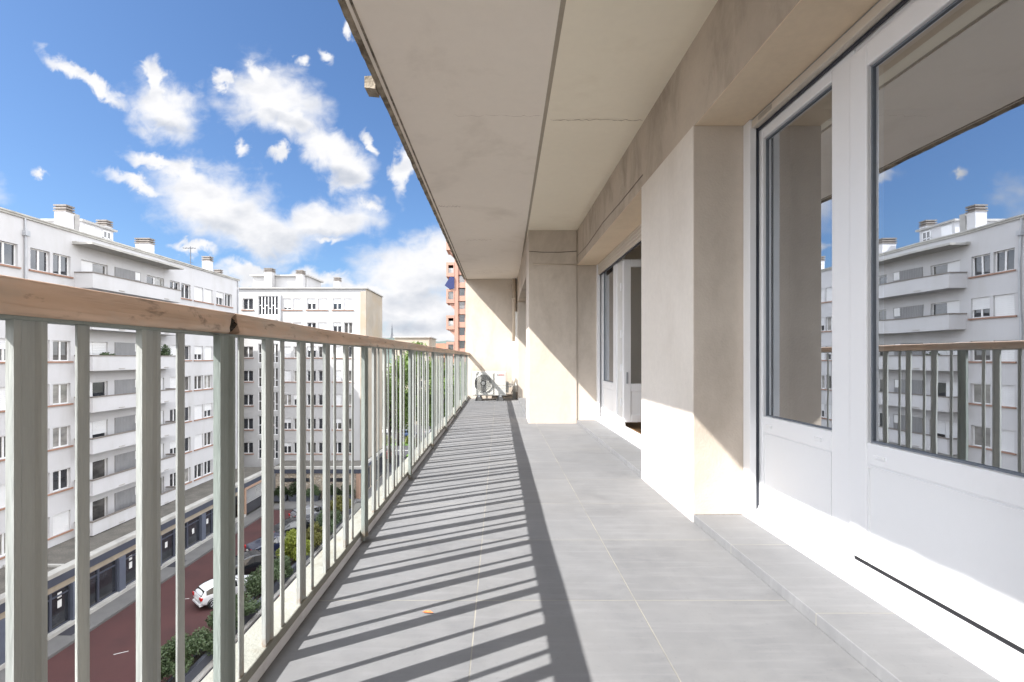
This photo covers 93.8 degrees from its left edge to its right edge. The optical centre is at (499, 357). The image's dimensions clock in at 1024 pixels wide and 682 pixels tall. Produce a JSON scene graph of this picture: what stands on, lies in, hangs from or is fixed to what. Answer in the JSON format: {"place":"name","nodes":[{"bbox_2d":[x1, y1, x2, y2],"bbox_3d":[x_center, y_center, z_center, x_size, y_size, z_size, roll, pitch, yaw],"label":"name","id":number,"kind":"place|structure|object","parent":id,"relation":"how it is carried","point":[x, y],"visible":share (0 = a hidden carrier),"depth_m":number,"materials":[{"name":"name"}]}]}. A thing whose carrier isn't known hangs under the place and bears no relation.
{"place":"outdoors","nodes":[
{"label":"outdoors","id":0,"kind":"place"},
{"bbox_2d":[59,625,74,634],"bbox_3d":[-23.875,15.247,26.850,0.750,0.019,1.100,0,0,0],"label":"doormat","id":1,"kind":"object","parent":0,"point":[70,630],"visible":0.57,"depth_m":26.64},
{"bbox_2d":[0,505,275,681],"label":"pavement","id":2,"kind":"structure","parent":0,"point":[58,643],"depth_m":29.83,"materials":[{"name":"concrete"}]},
{"bbox_2d":[48,510,330,681],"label":"road","id":3,"kind":"structure","parent":0,"point":[112,636],"depth_m":27.05,"materials":[{"name":"asphalt"}]},
{"bbox_2d":[192,575,251,608],"bbox_3d":[-17.413,14.747,30.785,1.879,1.341,3.709,0,0,40],"label":"parked car","id":4,"kind":"object","parent":3,"relation":"on","point":[202,593],"visible":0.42,"depth_m":29.43,"materials":[{"name":"white metal"}]},
{"bbox_2d":[235,549,279,574],"bbox_3d":[-17.615,14.712,34.585,2.100,1.411,4.587,0,0,44],"label":"parked car","id":5,"kind":"object","parent":3,"relation":"on","point":[252,560],"visible":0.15,"depth_m":33.81,"materials":[{"name":"black metal"}]},
{"bbox_2d":[244,531,285,550],"bbox_3d":[-17.615,14.712,38.185,2.100,1.411,4.587,0,0,44],"label":"parked car","id":6,"kind":"object","parent":3,"relation":"on","point":[255,544],"visible":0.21,"depth_m":37.18,"materials":[{"name":"grey metal"}]},
{"bbox_2d":[274,516,318,532],"bbox_3d":[-17.615,14.712,41.885,2.100,1.411,4.587,0,0,44],"label":"parked car","id":7,"kind":"object","parent":3,"relation":"on","point":[290,523],"visible":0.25,"depth_m":40.96,"materials":[{"name":"grey metal"}]},
{"bbox_2d":[288,504,322,517],"bbox_3d":[-17.715,14.697,45.485,2.020,1.442,3.988,0,0,44],"label":"parked car","id":8,"kind":"object","parent":3,"relation":"on","point":[317,509],"visible":0.27,"depth_m":44.69,"materials":[{"name":"silver metal"}]},
{"bbox_2d":[0,0,453,341],"label":"sky","id":9,"kind":"structure","parent":0,"point":[248,135],"materials":[{"name":"blue"}]},
{"bbox_2d":[199,508,359,681],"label":"driveway","id":10,"kind":"structure","parent":0,"point":[206,674],"depth_m":28.52,"materials":[{"name":"concrete"}]},
{"bbox_2d":[274,498,357,509],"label":"pavement","id":11,"kind":"structure","parent":0,"point":[290,505],"depth_m":50.08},
{"bbox_2d":[274,486,289,500],"bbox_3d":[-23.304,14.405,51.212,1.901,1.705,1.276,0,0,-20],"label":"planter box","id":12,"kind":"object","parent":11,"relation":"on","point":[277,494],"visible":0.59,"depth_m":50.87,"materials":[{"name":"green plant"}]},
{"bbox_2d":[288,481,296,500],"bbox_3d":[-21.634,14.216,51.208,1.833,2.084,1.336,0,0,0],"label":"planter box","id":13,"kind":"object","parent":11,"relation":"on","point":[292,495],"visible":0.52,"depth_m":50.87,"materials":[{"name":"green plant"}]},
{"bbox_2d":[306,484,320,500],"bbox_3d":[-19.988,14.371,51.207,1.877,1.773,1.452,0,0,0],"label":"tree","id":14,"kind":"object","parent":11,"relation":"on","point":[317,493],"visible":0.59,"depth_m":50.82,"materials":[{"name":"green plant"}]},
{"bbox_2d":[330,483,340,500],"bbox_3d":[-17.916,14.332,51.166,1.840,1.852,1.375,0,0,0],"label":"planter box","id":15,"kind":"object","parent":11,"relation":"on","point":[337,491],"visible":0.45,"depth_m":50.91,"materials":[{"name":"green plant"}]},
{"bbox_2d":[235,363,416,517],"bbox_3d":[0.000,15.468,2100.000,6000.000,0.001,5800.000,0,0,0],"label":"ground","id":16,"kind":"structure","parent":0,"point":[357,506],"depth_m":50.42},
{"bbox_2d":[0,204,240,567],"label":"apartment building","id":17,"kind":"structure","parent":16,"relation":"on","point":[67,246],"depth_m":34.22,"materials":[{"name":"paint"}]},
{"bbox_2d":[0,338,4,361],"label":"window","id":18,"kind":"structure","parent":17,"relation":"in","point":[2,341],"depth_m":27.30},
{"bbox_2d":[0,387,4,409],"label":"window","id":19,"kind":"structure","parent":17,"relation":"in","point":[2,389],"depth_m":27.28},
{"bbox_2d":[0,436,4,458],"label":"window","id":20,"kind":"structure","parent":17,"relation":"in","point":[2,438],"depth_m":27.31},
{"bbox_2d":[0,484,4,507],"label":"window","id":21,"kind":"structure","parent":17,"relation":"in","point":[2,487],"depth_m":27.28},
{"bbox_2d":[0,533,4,556],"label":"window","id":22,"kind":"structure","parent":17,"relation":"in","point":[2,536],"depth_m":27.31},
{"bbox_2d":[0,241,14,265],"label":"window","id":23,"kind":"structure","parent":17,"relation":"in","point":[7,250],"depth_m":27.63,"materials":[{"name":"glass"}]},
{"bbox_2d":[28,248,73,278],"bbox_3d":[-28.260,-5.922,30.150,0.300,1.420,2.940,0,0,0],"label":"window","id":24,"kind":"structure","parent":17,"relation":"in","point":[38,258],"depth_m":29.56,"materials":[{"name":"plastic"}]},
{"bbox_2d":[53,253,67,275],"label":"window","id":25,"kind":"structure","parent":17,"relation":"in","point":[60,262],"depth_m":30.93,"materials":[{"name":"glass"}]},
{"bbox_2d":[53,340,67,360],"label":"window","id":26,"kind":"structure","parent":17,"relation":"in","point":[60,348],"depth_m":30.93,"materials":[{"name":"glass"}]},
{"bbox_2d":[53,383,67,404],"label":"window","id":27,"kind":"structure","parent":17,"relation":"in","point":[60,391],"depth_m":30.93,"materials":[{"name":"glass"}]},
{"bbox_2d":[53,426,67,447],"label":"window","id":28,"kind":"structure","parent":17,"relation":"in","point":[60,434],"depth_m":30.93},
{"bbox_2d":[53,468,67,491],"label":"window","id":29,"kind":"structure","parent":17,"relation":"in","point":[60,477],"depth_m":30.93,"materials":[{"name":"glass"}]},
{"bbox_2d":[53,510,68,535],"bbox_3d":[-28.315,10.645,30.875,0.030,1.314,1.230,0,0,0],"label":"window","id":30,"kind":"structure","parent":17,"relation":"in","point":[61,520],"depth_m":30.88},
{"bbox_2d":[92,262,105,273],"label":"window","id":31,"kind":"structure","parent":17,"relation":"in","point":[98,268],"depth_m":33.92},
{"bbox_2d":[92,342,105,354],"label":"window","id":32,"kind":"structure","parent":17,"relation":"in","point":[97,347],"depth_m":33.81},
{"bbox_2d":[92,381,105,396],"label":"window","id":33,"kind":"structure","parent":17,"relation":"in","point":[98,388],"depth_m":33.98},
{"bbox_2d":[92,420,105,437],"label":"window","id":34,"kind":"structure","parent":17,"relation":"in","point":[98,427],"depth_m":33.89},
{"bbox_2d":[92,458,105,478],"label":"window","id":35,"kind":"structure","parent":17,"relation":"in","point":[99,466],"depth_m":33.92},
{"bbox_2d":[92,497,105,520],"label":"window","id":36,"kind":"structure","parent":17,"relation":"in","point":[98,506],"depth_m":33.92,"materials":[{"name":"glass"}]},
{"bbox_2d":[161,344,172,355],"bbox_3d":[-27.542,-0.186,39.608,1.111,1.867,1.577,0,0,-28],"label":"potted plant","id":37,"kind":"object","parent":17,"relation":"on","point":[166,350],"visible":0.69,"depth_m":39.36,"materials":[{"name":"green plant"}]},
{"bbox_2d":[170,377,191,391],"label":"window","id":38,"kind":"structure","parent":17,"relation":"in","point":[172,379],"depth_m":41.60,"materials":[{"name":"plastic"}]},
{"bbox_2d":[170,409,191,422],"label":"window","id":39,"kind":"structure","parent":17,"relation":"in","point":[172,411],"depth_m":41.66,"materials":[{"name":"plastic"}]},
{"bbox_2d":[170,440,191,453],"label":"window","id":40,"kind":"structure","parent":17,"relation":"in","point":[172,444],"depth_m":41.60,"materials":[{"name":"plastic"}]},
{"bbox_2d":[170,472,191,485],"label":"window","id":41,"kind":"structure","parent":17,"relation":"in","point":[172,476],"depth_m":41.66,"materials":[{"name":"glass"}]},
{"bbox_2d":[181,283,188,298],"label":"window","id":42,"kind":"structure","parent":17,"relation":"in","point":[184,287],"depth_m":43.26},
{"bbox_2d":[194,346,212,360],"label":"window","id":43,"kind":"structure","parent":17,"relation":"in","point":[197,349],"depth_m":45.05,"materials":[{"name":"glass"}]},
{"bbox_2d":[194,375,212,390],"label":"window","id":44,"kind":"structure","parent":17,"relation":"in","point":[197,379],"depth_m":45.18,"materials":[{"name":"plastic"}]},
{"bbox_2d":[194,405,212,420],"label":"window","id":45,"kind":"structure","parent":17,"relation":"in","point":[198,408],"depth_m":45.05,"materials":[{"name":"plastic"}]},
{"bbox_2d":[194,434,212,450],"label":"window","id":46,"kind":"structure","parent":17,"relation":"in","point":[197,438],"depth_m":45.05,"materials":[{"name":"plastic"}]},
{"bbox_2d":[194,463,212,480],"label":"window","id":47,"kind":"structure","parent":17,"relation":"in","point":[197,468],"depth_m":45.18,"materials":[{"name":"plastic"}]},
{"bbox_2d":[194,286,213,304],"bbox_3d":[-28.260,-5.922,45.700,0.300,1.420,3.040,0,0,0],"label":"window","id":48,"kind":"structure","parent":17,"relation":"in","point":[197,290],"depth_m":45.05,"materials":[{"name":"plastic"}]},
{"bbox_2d":[204,289,210,302],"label":"window","id":49,"kind":"structure","parent":17,"relation":"in","point":[207,293],"depth_m":46.45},
{"bbox_2d":[204,346,210,359],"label":"window","id":50,"kind":"structure","parent":17,"relation":"in","point":[207,349],"depth_m":46.45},
{"bbox_2d":[204,375,210,388],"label":"window","id":51,"kind":"structure","parent":17,"relation":"in","point":[207,378],"depth_m":46.58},
{"bbox_2d":[204,403,210,417],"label":"window","id":52,"kind":"structure","parent":17,"relation":"in","point":[207,407],"depth_m":46.56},
{"bbox_2d":[204,432,210,445],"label":"window","id":53,"kind":"structure","parent":17,"relation":"in","point":[207,436],"depth_m":46.58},
{"bbox_2d":[204,460,210,474],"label":"window","id":54,"kind":"structure","parent":17,"relation":"in","point":[207,465],"depth_m":46.58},
{"bbox_2d":[216,291,232,307],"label":"window","id":55,"kind":"structure","parent":17,"relation":"in","point":[219,296],"depth_m":48.45,"materials":[{"name":"plastic"}]},
{"bbox_2d":[0,467,261,670],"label":"shop row","id":56,"kind":"object","parent":16,"relation":"on","point":[112,563],"visible":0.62,"depth_m":31.03,"materials":[{"name":"concrete"}]},
{"bbox_2d":[48,584,69,633],"bbox_3d":[-24.650,13.988,25.650,0.120,2.140,3.580,0,0,0],"label":"shop window","id":57,"kind":"structure","parent":56,"relation":"in","point":[59,600],"depth_m":26.79,"materials":[{"name":"glass"}]},
{"bbox_2d":[90,559,116,607],"bbox_3d":[-24.650,13.988,29.375,0.120,2.140,2.830,0,0,0],"label":"shop window","id":58,"kind":"structure","parent":56,"relation":"in","point":[103,581],"depth_m":29.84,"materials":[{"name":"glass"}]},
{"bbox_2d":[125,549,135,585],"bbox_3d":[-24.650,13.988,32.725,0.120,2.140,2.830,0,0,0],"label":"shop window","id":59,"kind":"structure","parent":56,"relation":"in","point":[131,556],"depth_m":32.02,"materials":[{"name":"glass"}]},
{"bbox_2d":[161,515,199,563],"bbox_3d":[-24.650,13.988,37.000,0.120,2.140,4.680,0,0,0],"label":"shop window","id":60,"kind":"structure","parent":56,"relation":"in","point":[192,527],"depth_m":36.47,"materials":[{"name":"glass"}]},
{"bbox_2d":[205,508,212,536],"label":"shop window","id":61,"kind":"structure","parent":56,"relation":"in","point":[209,514],"depth_m":40.75,"materials":[{"name":"glass"}]},
{"bbox_2d":[166,508,350,681],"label":"planter wall","id":62,"kind":"structure","parent":16,"relation":"on","point":[200,667],"depth_m":27.37,"materials":[{"name":"concrete"}]},
{"bbox_2d":[161,627,212,680],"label":"shrub","id":63,"kind":"object","parent":62,"relation":"in","point":[198,641],"visible":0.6,"depth_m":22.79,"materials":[{"name":"green plant"}]},
{"bbox_2d":[205,591,261,629],"bbox_3d":[-15.200,14.212,27.182,2.461,1.719,3.442,0,0,0],"label":"shrub","id":64,"kind":"object","parent":62,"relation":"in","point":[249,606],"visible":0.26,"depth_m":27.50,"materials":[{"name":"green plant"}]},
{"bbox_2d":[244,555,293,596],"bbox_3d":[-15.096,14.238,31.449,2.310,1.671,3.570,0,0,30],"label":"shrub","id":65,"kind":"object","parent":62,"relation":"in","point":[254,583],"visible":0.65,"depth_m":30.93,"materials":[{"name":"green plant"}]},
{"bbox_2d":[275,528,314,560],"bbox_3d":[-15.112,13.865,35.552,2.474,2.311,2.409,0,0,0],"label":"shrub","id":66,"kind":"object","parent":62,"relation":"in","point":[291,544],"visible":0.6,"depth_m":34.97,"materials":[{"name":"green plant"}]},
{"bbox_2d":[306,521,322,547],"bbox_3d":[-15.151,14.293,39.034,2.378,1.575,3.274,0,0,0],"label":"shrub","id":67,"kind":"object","parent":62,"relation":"in","point":[318,536],"visible":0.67,"depth_m":38.46,"materials":[{"name":"green plant"}]},
{"bbox_2d":[309,509,342,534],"bbox_3d":[-15.173,14.142,42.087,2.431,2.088,3.464,0,0,0],"label":"shrub","id":68,"kind":"object","parent":62,"relation":"in","point":[339,516],"visible":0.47,"depth_m":41.53,"materials":[{"name":"green plant"}]},
{"bbox_2d":[330,495,350,514],"bbox_3d":[-15.132,13.997,45.522,2.333,2.047,2.588,0,0,0],"label":"shrub","id":69,"kind":"object","parent":62,"relation":"in","point":[339,505],"visible":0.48,"depth_m":45.17,"materials":[{"name":"green plant"}]},
{"bbox_2d":[239,268,382,490],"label":"apartment building","id":70,"kind":"structure","parent":16,"relation":"on","point":[300,297],"depth_m":55.50,"materials":[{"name":"paint"}]},
{"bbox_2d":[241,299,253,310],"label":"window","id":71,"kind":"structure","parent":70,"relation":"in","point":[247,303],"depth_m":55.69,"materials":[{"name":"glass"}]},
{"bbox_2d":[244,346,252,357],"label":"window","id":72,"kind":"structure","parent":70,"relation":"in","point":[248,350],"depth_m":55.69,"materials":[{"name":"glass"}]},
{"bbox_2d":[244,370,253,382],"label":"window","id":73,"kind":"structure","parent":70,"relation":"in","point":[248,374],"depth_m":55.69,"materials":[{"name":"glass"}]},
{"bbox_2d":[244,394,253,406],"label":"window","id":74,"kind":"structure","parent":70,"relation":"in","point":[248,398],"depth_m":55.69,"materials":[{"name":"glass"}]},
{"bbox_2d":[244,418,253,430],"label":"window","id":75,"kind":"structure","parent":70,"relation":"in","point":[248,422],"depth_m":55.69,"materials":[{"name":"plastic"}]},
{"bbox_2d":[244,442,253,454],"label":"window","id":76,"kind":"structure","parent":70,"relation":"in","point":[248,446],"depth_m":55.69,"materials":[{"name":"glass"}]},
{"bbox_2d":[259,296,277,314],"bbox_3d":[-26.800,-6.057,55.645,2.300,2.250,0.110,0,0,0],"label":"stair window","id":77,"kind":"structure","parent":70,"relation":"in","point":[268,305],"depth_m":55.66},
{"bbox_2d":[259,344,277,362],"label":"stair window","id":78,"kind":"structure","parent":70,"relation":"in","point":[260,345],"depth_m":55.66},
{"bbox_2d":[259,368,277,386],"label":"stair window","id":79,"kind":"structure","parent":70,"relation":"in","point":[260,369],"depth_m":55.66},
{"bbox_2d":[259,392,277,410],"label":"stair window","id":80,"kind":"structure","parent":70,"relation":"in","point":[260,393],"depth_m":55.66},
{"bbox_2d":[259,416,277,434],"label":"stair window","id":81,"kind":"structure","parent":70,"relation":"in","point":[260,417],"depth_m":55.66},
{"bbox_2d":[259,440,277,458],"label":"stair window","id":82,"kind":"structure","parent":70,"relation":"in","point":[260,441],"depth_m":55.66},
{"bbox_2d":[285,370,296,382],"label":"window","id":83,"kind":"structure","parent":70,"relation":"in","point":[287,372],"depth_m":55.60,"materials":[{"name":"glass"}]},
{"bbox_2d":[285,394,296,406],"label":"window","id":84,"kind":"structure","parent":70,"relation":"in","point":[287,396],"depth_m":55.69,"materials":[{"name":"glass"}]},
{"bbox_2d":[285,418,296,430],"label":"window","id":85,"kind":"structure","parent":70,"relation":"in","point":[287,420],"depth_m":55.63,"materials":[{"name":"plastic"}]},
{"bbox_2d":[285,442,296,454],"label":"window","id":86,"kind":"structure","parent":70,"relation":"in","point":[287,444],"depth_m":55.63,"materials":[{"name":"plastic"}]},
{"bbox_2d":[282,299,301,310],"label":"window","id":87,"kind":"structure","parent":70,"relation":"in","point":[286,302],"depth_m":55.62,"materials":[{"name":"plastic"}]},
{"bbox_2d":[294,299,300,309],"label":"window","id":88,"kind":"structure","parent":70,"relation":"in","point":[297,302],"depth_m":55.60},
{"bbox_2d":[306,370,322,382],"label":"window","id":89,"kind":"structure","parent":70,"relation":"in","point":[308,371],"depth_m":55.69,"materials":[{"name":"glass"}]},
{"bbox_2d":[306,299,327,310],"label":"window","id":90,"kind":"structure","parent":70,"relation":"in","point":[311,303],"depth_m":55.60,"materials":[{"name":"plastic"}]},
{"bbox_2d":[318,299,326,309],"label":"window","id":91,"kind":"structure","parent":70,"relation":"in","point":[322,303],"depth_m":55.60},
{"bbox_2d":[333,322,341,331],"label":"window","id":92,"kind":"structure","parent":70,"relation":"in","point":[337,326],"depth_m":55.65,"materials":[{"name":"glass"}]},
{"bbox_2d":[331,370,350,382],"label":"window","id":93,"kind":"structure","parent":70,"relation":"in","point":[338,372],"depth_m":55.60,"materials":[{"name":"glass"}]},
{"bbox_2d":[331,394,350,406],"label":"window","id":94,"kind":"structure","parent":70,"relation":"in","point":[338,396],"depth_m":55.60,"materials":[{"name":"plastic"}]},
{"bbox_2d":[331,418,350,430],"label":"window","id":95,"kind":"structure","parent":70,"relation":"in","point":[338,420],"depth_m":55.60,"materials":[{"name":"plastic"}]},
{"bbox_2d":[331,442,350,454],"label":"window","id":96,"kind":"structure","parent":70,"relation":"in","point":[338,444],"depth_m":55.69,"materials":[{"name":"plastic"}]},
{"bbox_2d":[332,299,353,310],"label":"window","id":97,"kind":"structure","parent":70,"relation":"in","point":[337,303],"depth_m":55.60,"materials":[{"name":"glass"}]},
{"bbox_2d":[344,299,352,309],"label":"window","id":98,"kind":"structure","parent":70,"relation":"in","point":[348,303],"depth_m":55.60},
{"bbox_2d":[344,323,352,333],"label":"window","id":99,"kind":"structure","parent":70,"relation":"in","point":[348,327],"depth_m":55.69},
{"bbox_2d":[274,447,382,498],"bbox_3d":[-19.840,13.618,57.875,9.780,3.600,12.250,0,0,0],"label":"stone annex","id":100,"kind":"object","parent":16,"relation":"on","point":[290,471],"visible":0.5,"depth_m":52.00,"materials":[{"name":"concrete"}]},
{"bbox_2d":[379,455,382,476],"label":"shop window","id":101,"kind":"structure","parent":100,"relation":"in","point":[381,458],"depth_m":61.24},
{"bbox_2d":[393,337,436,423],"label":"apartment building","id":102,"kind":"structure","parent":16,"relation":"on","point":[429,341],"depth_m":112.00,"materials":[{"name":"paint"}]},
{"bbox_2d":[201,0,1023,681],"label":"apartment block","id":103,"kind":"structure","parent":16,"relation":"on","point":[771,328],"depth_m":2.32,"materials":[{"name":"paint"}]},
{"bbox_2d":[512,278,516,398],"bbox_3d":[0.335,-0.427,10.740,0.108,2.690,0.108,0,0,0],"label":"drainpipe","id":104,"kind":"object","parent":103,"relation":"attached to","point":[514,298],"visible":1,"depth_m":10.70,"materials":[{"name":"metal"}]},
{"bbox_2d":[515,311,516,391],"bbox_3d":[0.385,-0.132,10.750,0.049,1.800,0.100,0,0,0],"label":"cable trunking","id":105,"kind":"object","parent":103,"relation":"attached to","point":[516,351],"visible":1,"depth_m":10.70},
{"bbox_2d":[258,398,881,681],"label":"balcony floor","id":106,"kind":"structure","parent":103,"relation":"attached to","point":[505,541],"depth_m":1.90,"materials":[{"name":"tile"}]},
{"bbox_2d":[0,275,469,681],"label":"balcony railing","id":107,"kind":"object","parent":106,"relation":"on","point":[30,310],"visible":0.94,"depth_m":1.03,"materials":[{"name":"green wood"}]},
{"bbox_2d":[472,371,515,400],"bbox_3d":[-0.102,0.609,10.459,0.946,0.618,0.538,0,0,0],"label":"air conditioner","id":108,"kind":"object","parent":106,"relation":"on","point":[491,383],"visible":1,"depth_m":10.22,"materials":[{"name":"metal"}]},
{"bbox_2d":[596,224,640,448],"bbox_3d":[1.786,-0.209,5.163,0.868,2.163,3.044,0,0,0],"label":"patio door","id":109,"kind":"structure","parent":103,"relation":"in","point":[618,278],"depth_m":5.64,"materials":[{"name":"white plastic"}]},
{"bbox_2d":[742,0,1023,681],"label":"patio door","id":110,"kind":"structure","parent":103,"relation":"in","point":[883,186],"depth_m":1.68,"materials":[{"name":"white plastic"}]},
{"bbox_2d":[357,472,391,502],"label":"pavement","id":111,"kind":"structure","parent":0,"point":[370,488],"depth_m":56.91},
{"bbox_2d":[382,425,429,471],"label":"street","id":112,"kind":"structure","parent":0,"point":[406,453],"depth_m":77.85,"materials":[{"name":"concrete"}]},
{"bbox_2d":[382,355,407,463],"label":"street tree","id":113,"kind":"object","parent":112,"relation":"on","point":[390,399],"visible":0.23,"depth_m":69.77,"materials":[{"name":"green plant"}]},
{"bbox_2d":[416,362,460,428],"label":"street tree","id":114,"kind":"object","parent":112,"relation":"on","point":[430,398],"visible":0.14,"depth_m":71.39,"materials":[{"name":"green plant"}]},
{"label":"verge","id":115,"kind":"structure","parent":112,"relation":"on","visible":0},
{"bbox_2d":[387,341,430,446],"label":"street tree","id":116,"kind":"object","parent":115,"relation":"on","point":[406,386],"visible":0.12,"depth_m":74.43,"materials":[{"name":"green plant"}]},
{"bbox_2d":[382,338,453,362],"bbox_3d":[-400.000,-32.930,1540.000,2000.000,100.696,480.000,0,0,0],"label":"hill","id":117,"kind":"structure","parent":0,"point":[390,350],"depth_m":1391.99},
{"bbox_2d":[445,242,465,372],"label":"tower block","id":118,"kind":"structure","parent":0,"point":[455,284],"depth_m":99.65,"materials":[{"name":"paint"}]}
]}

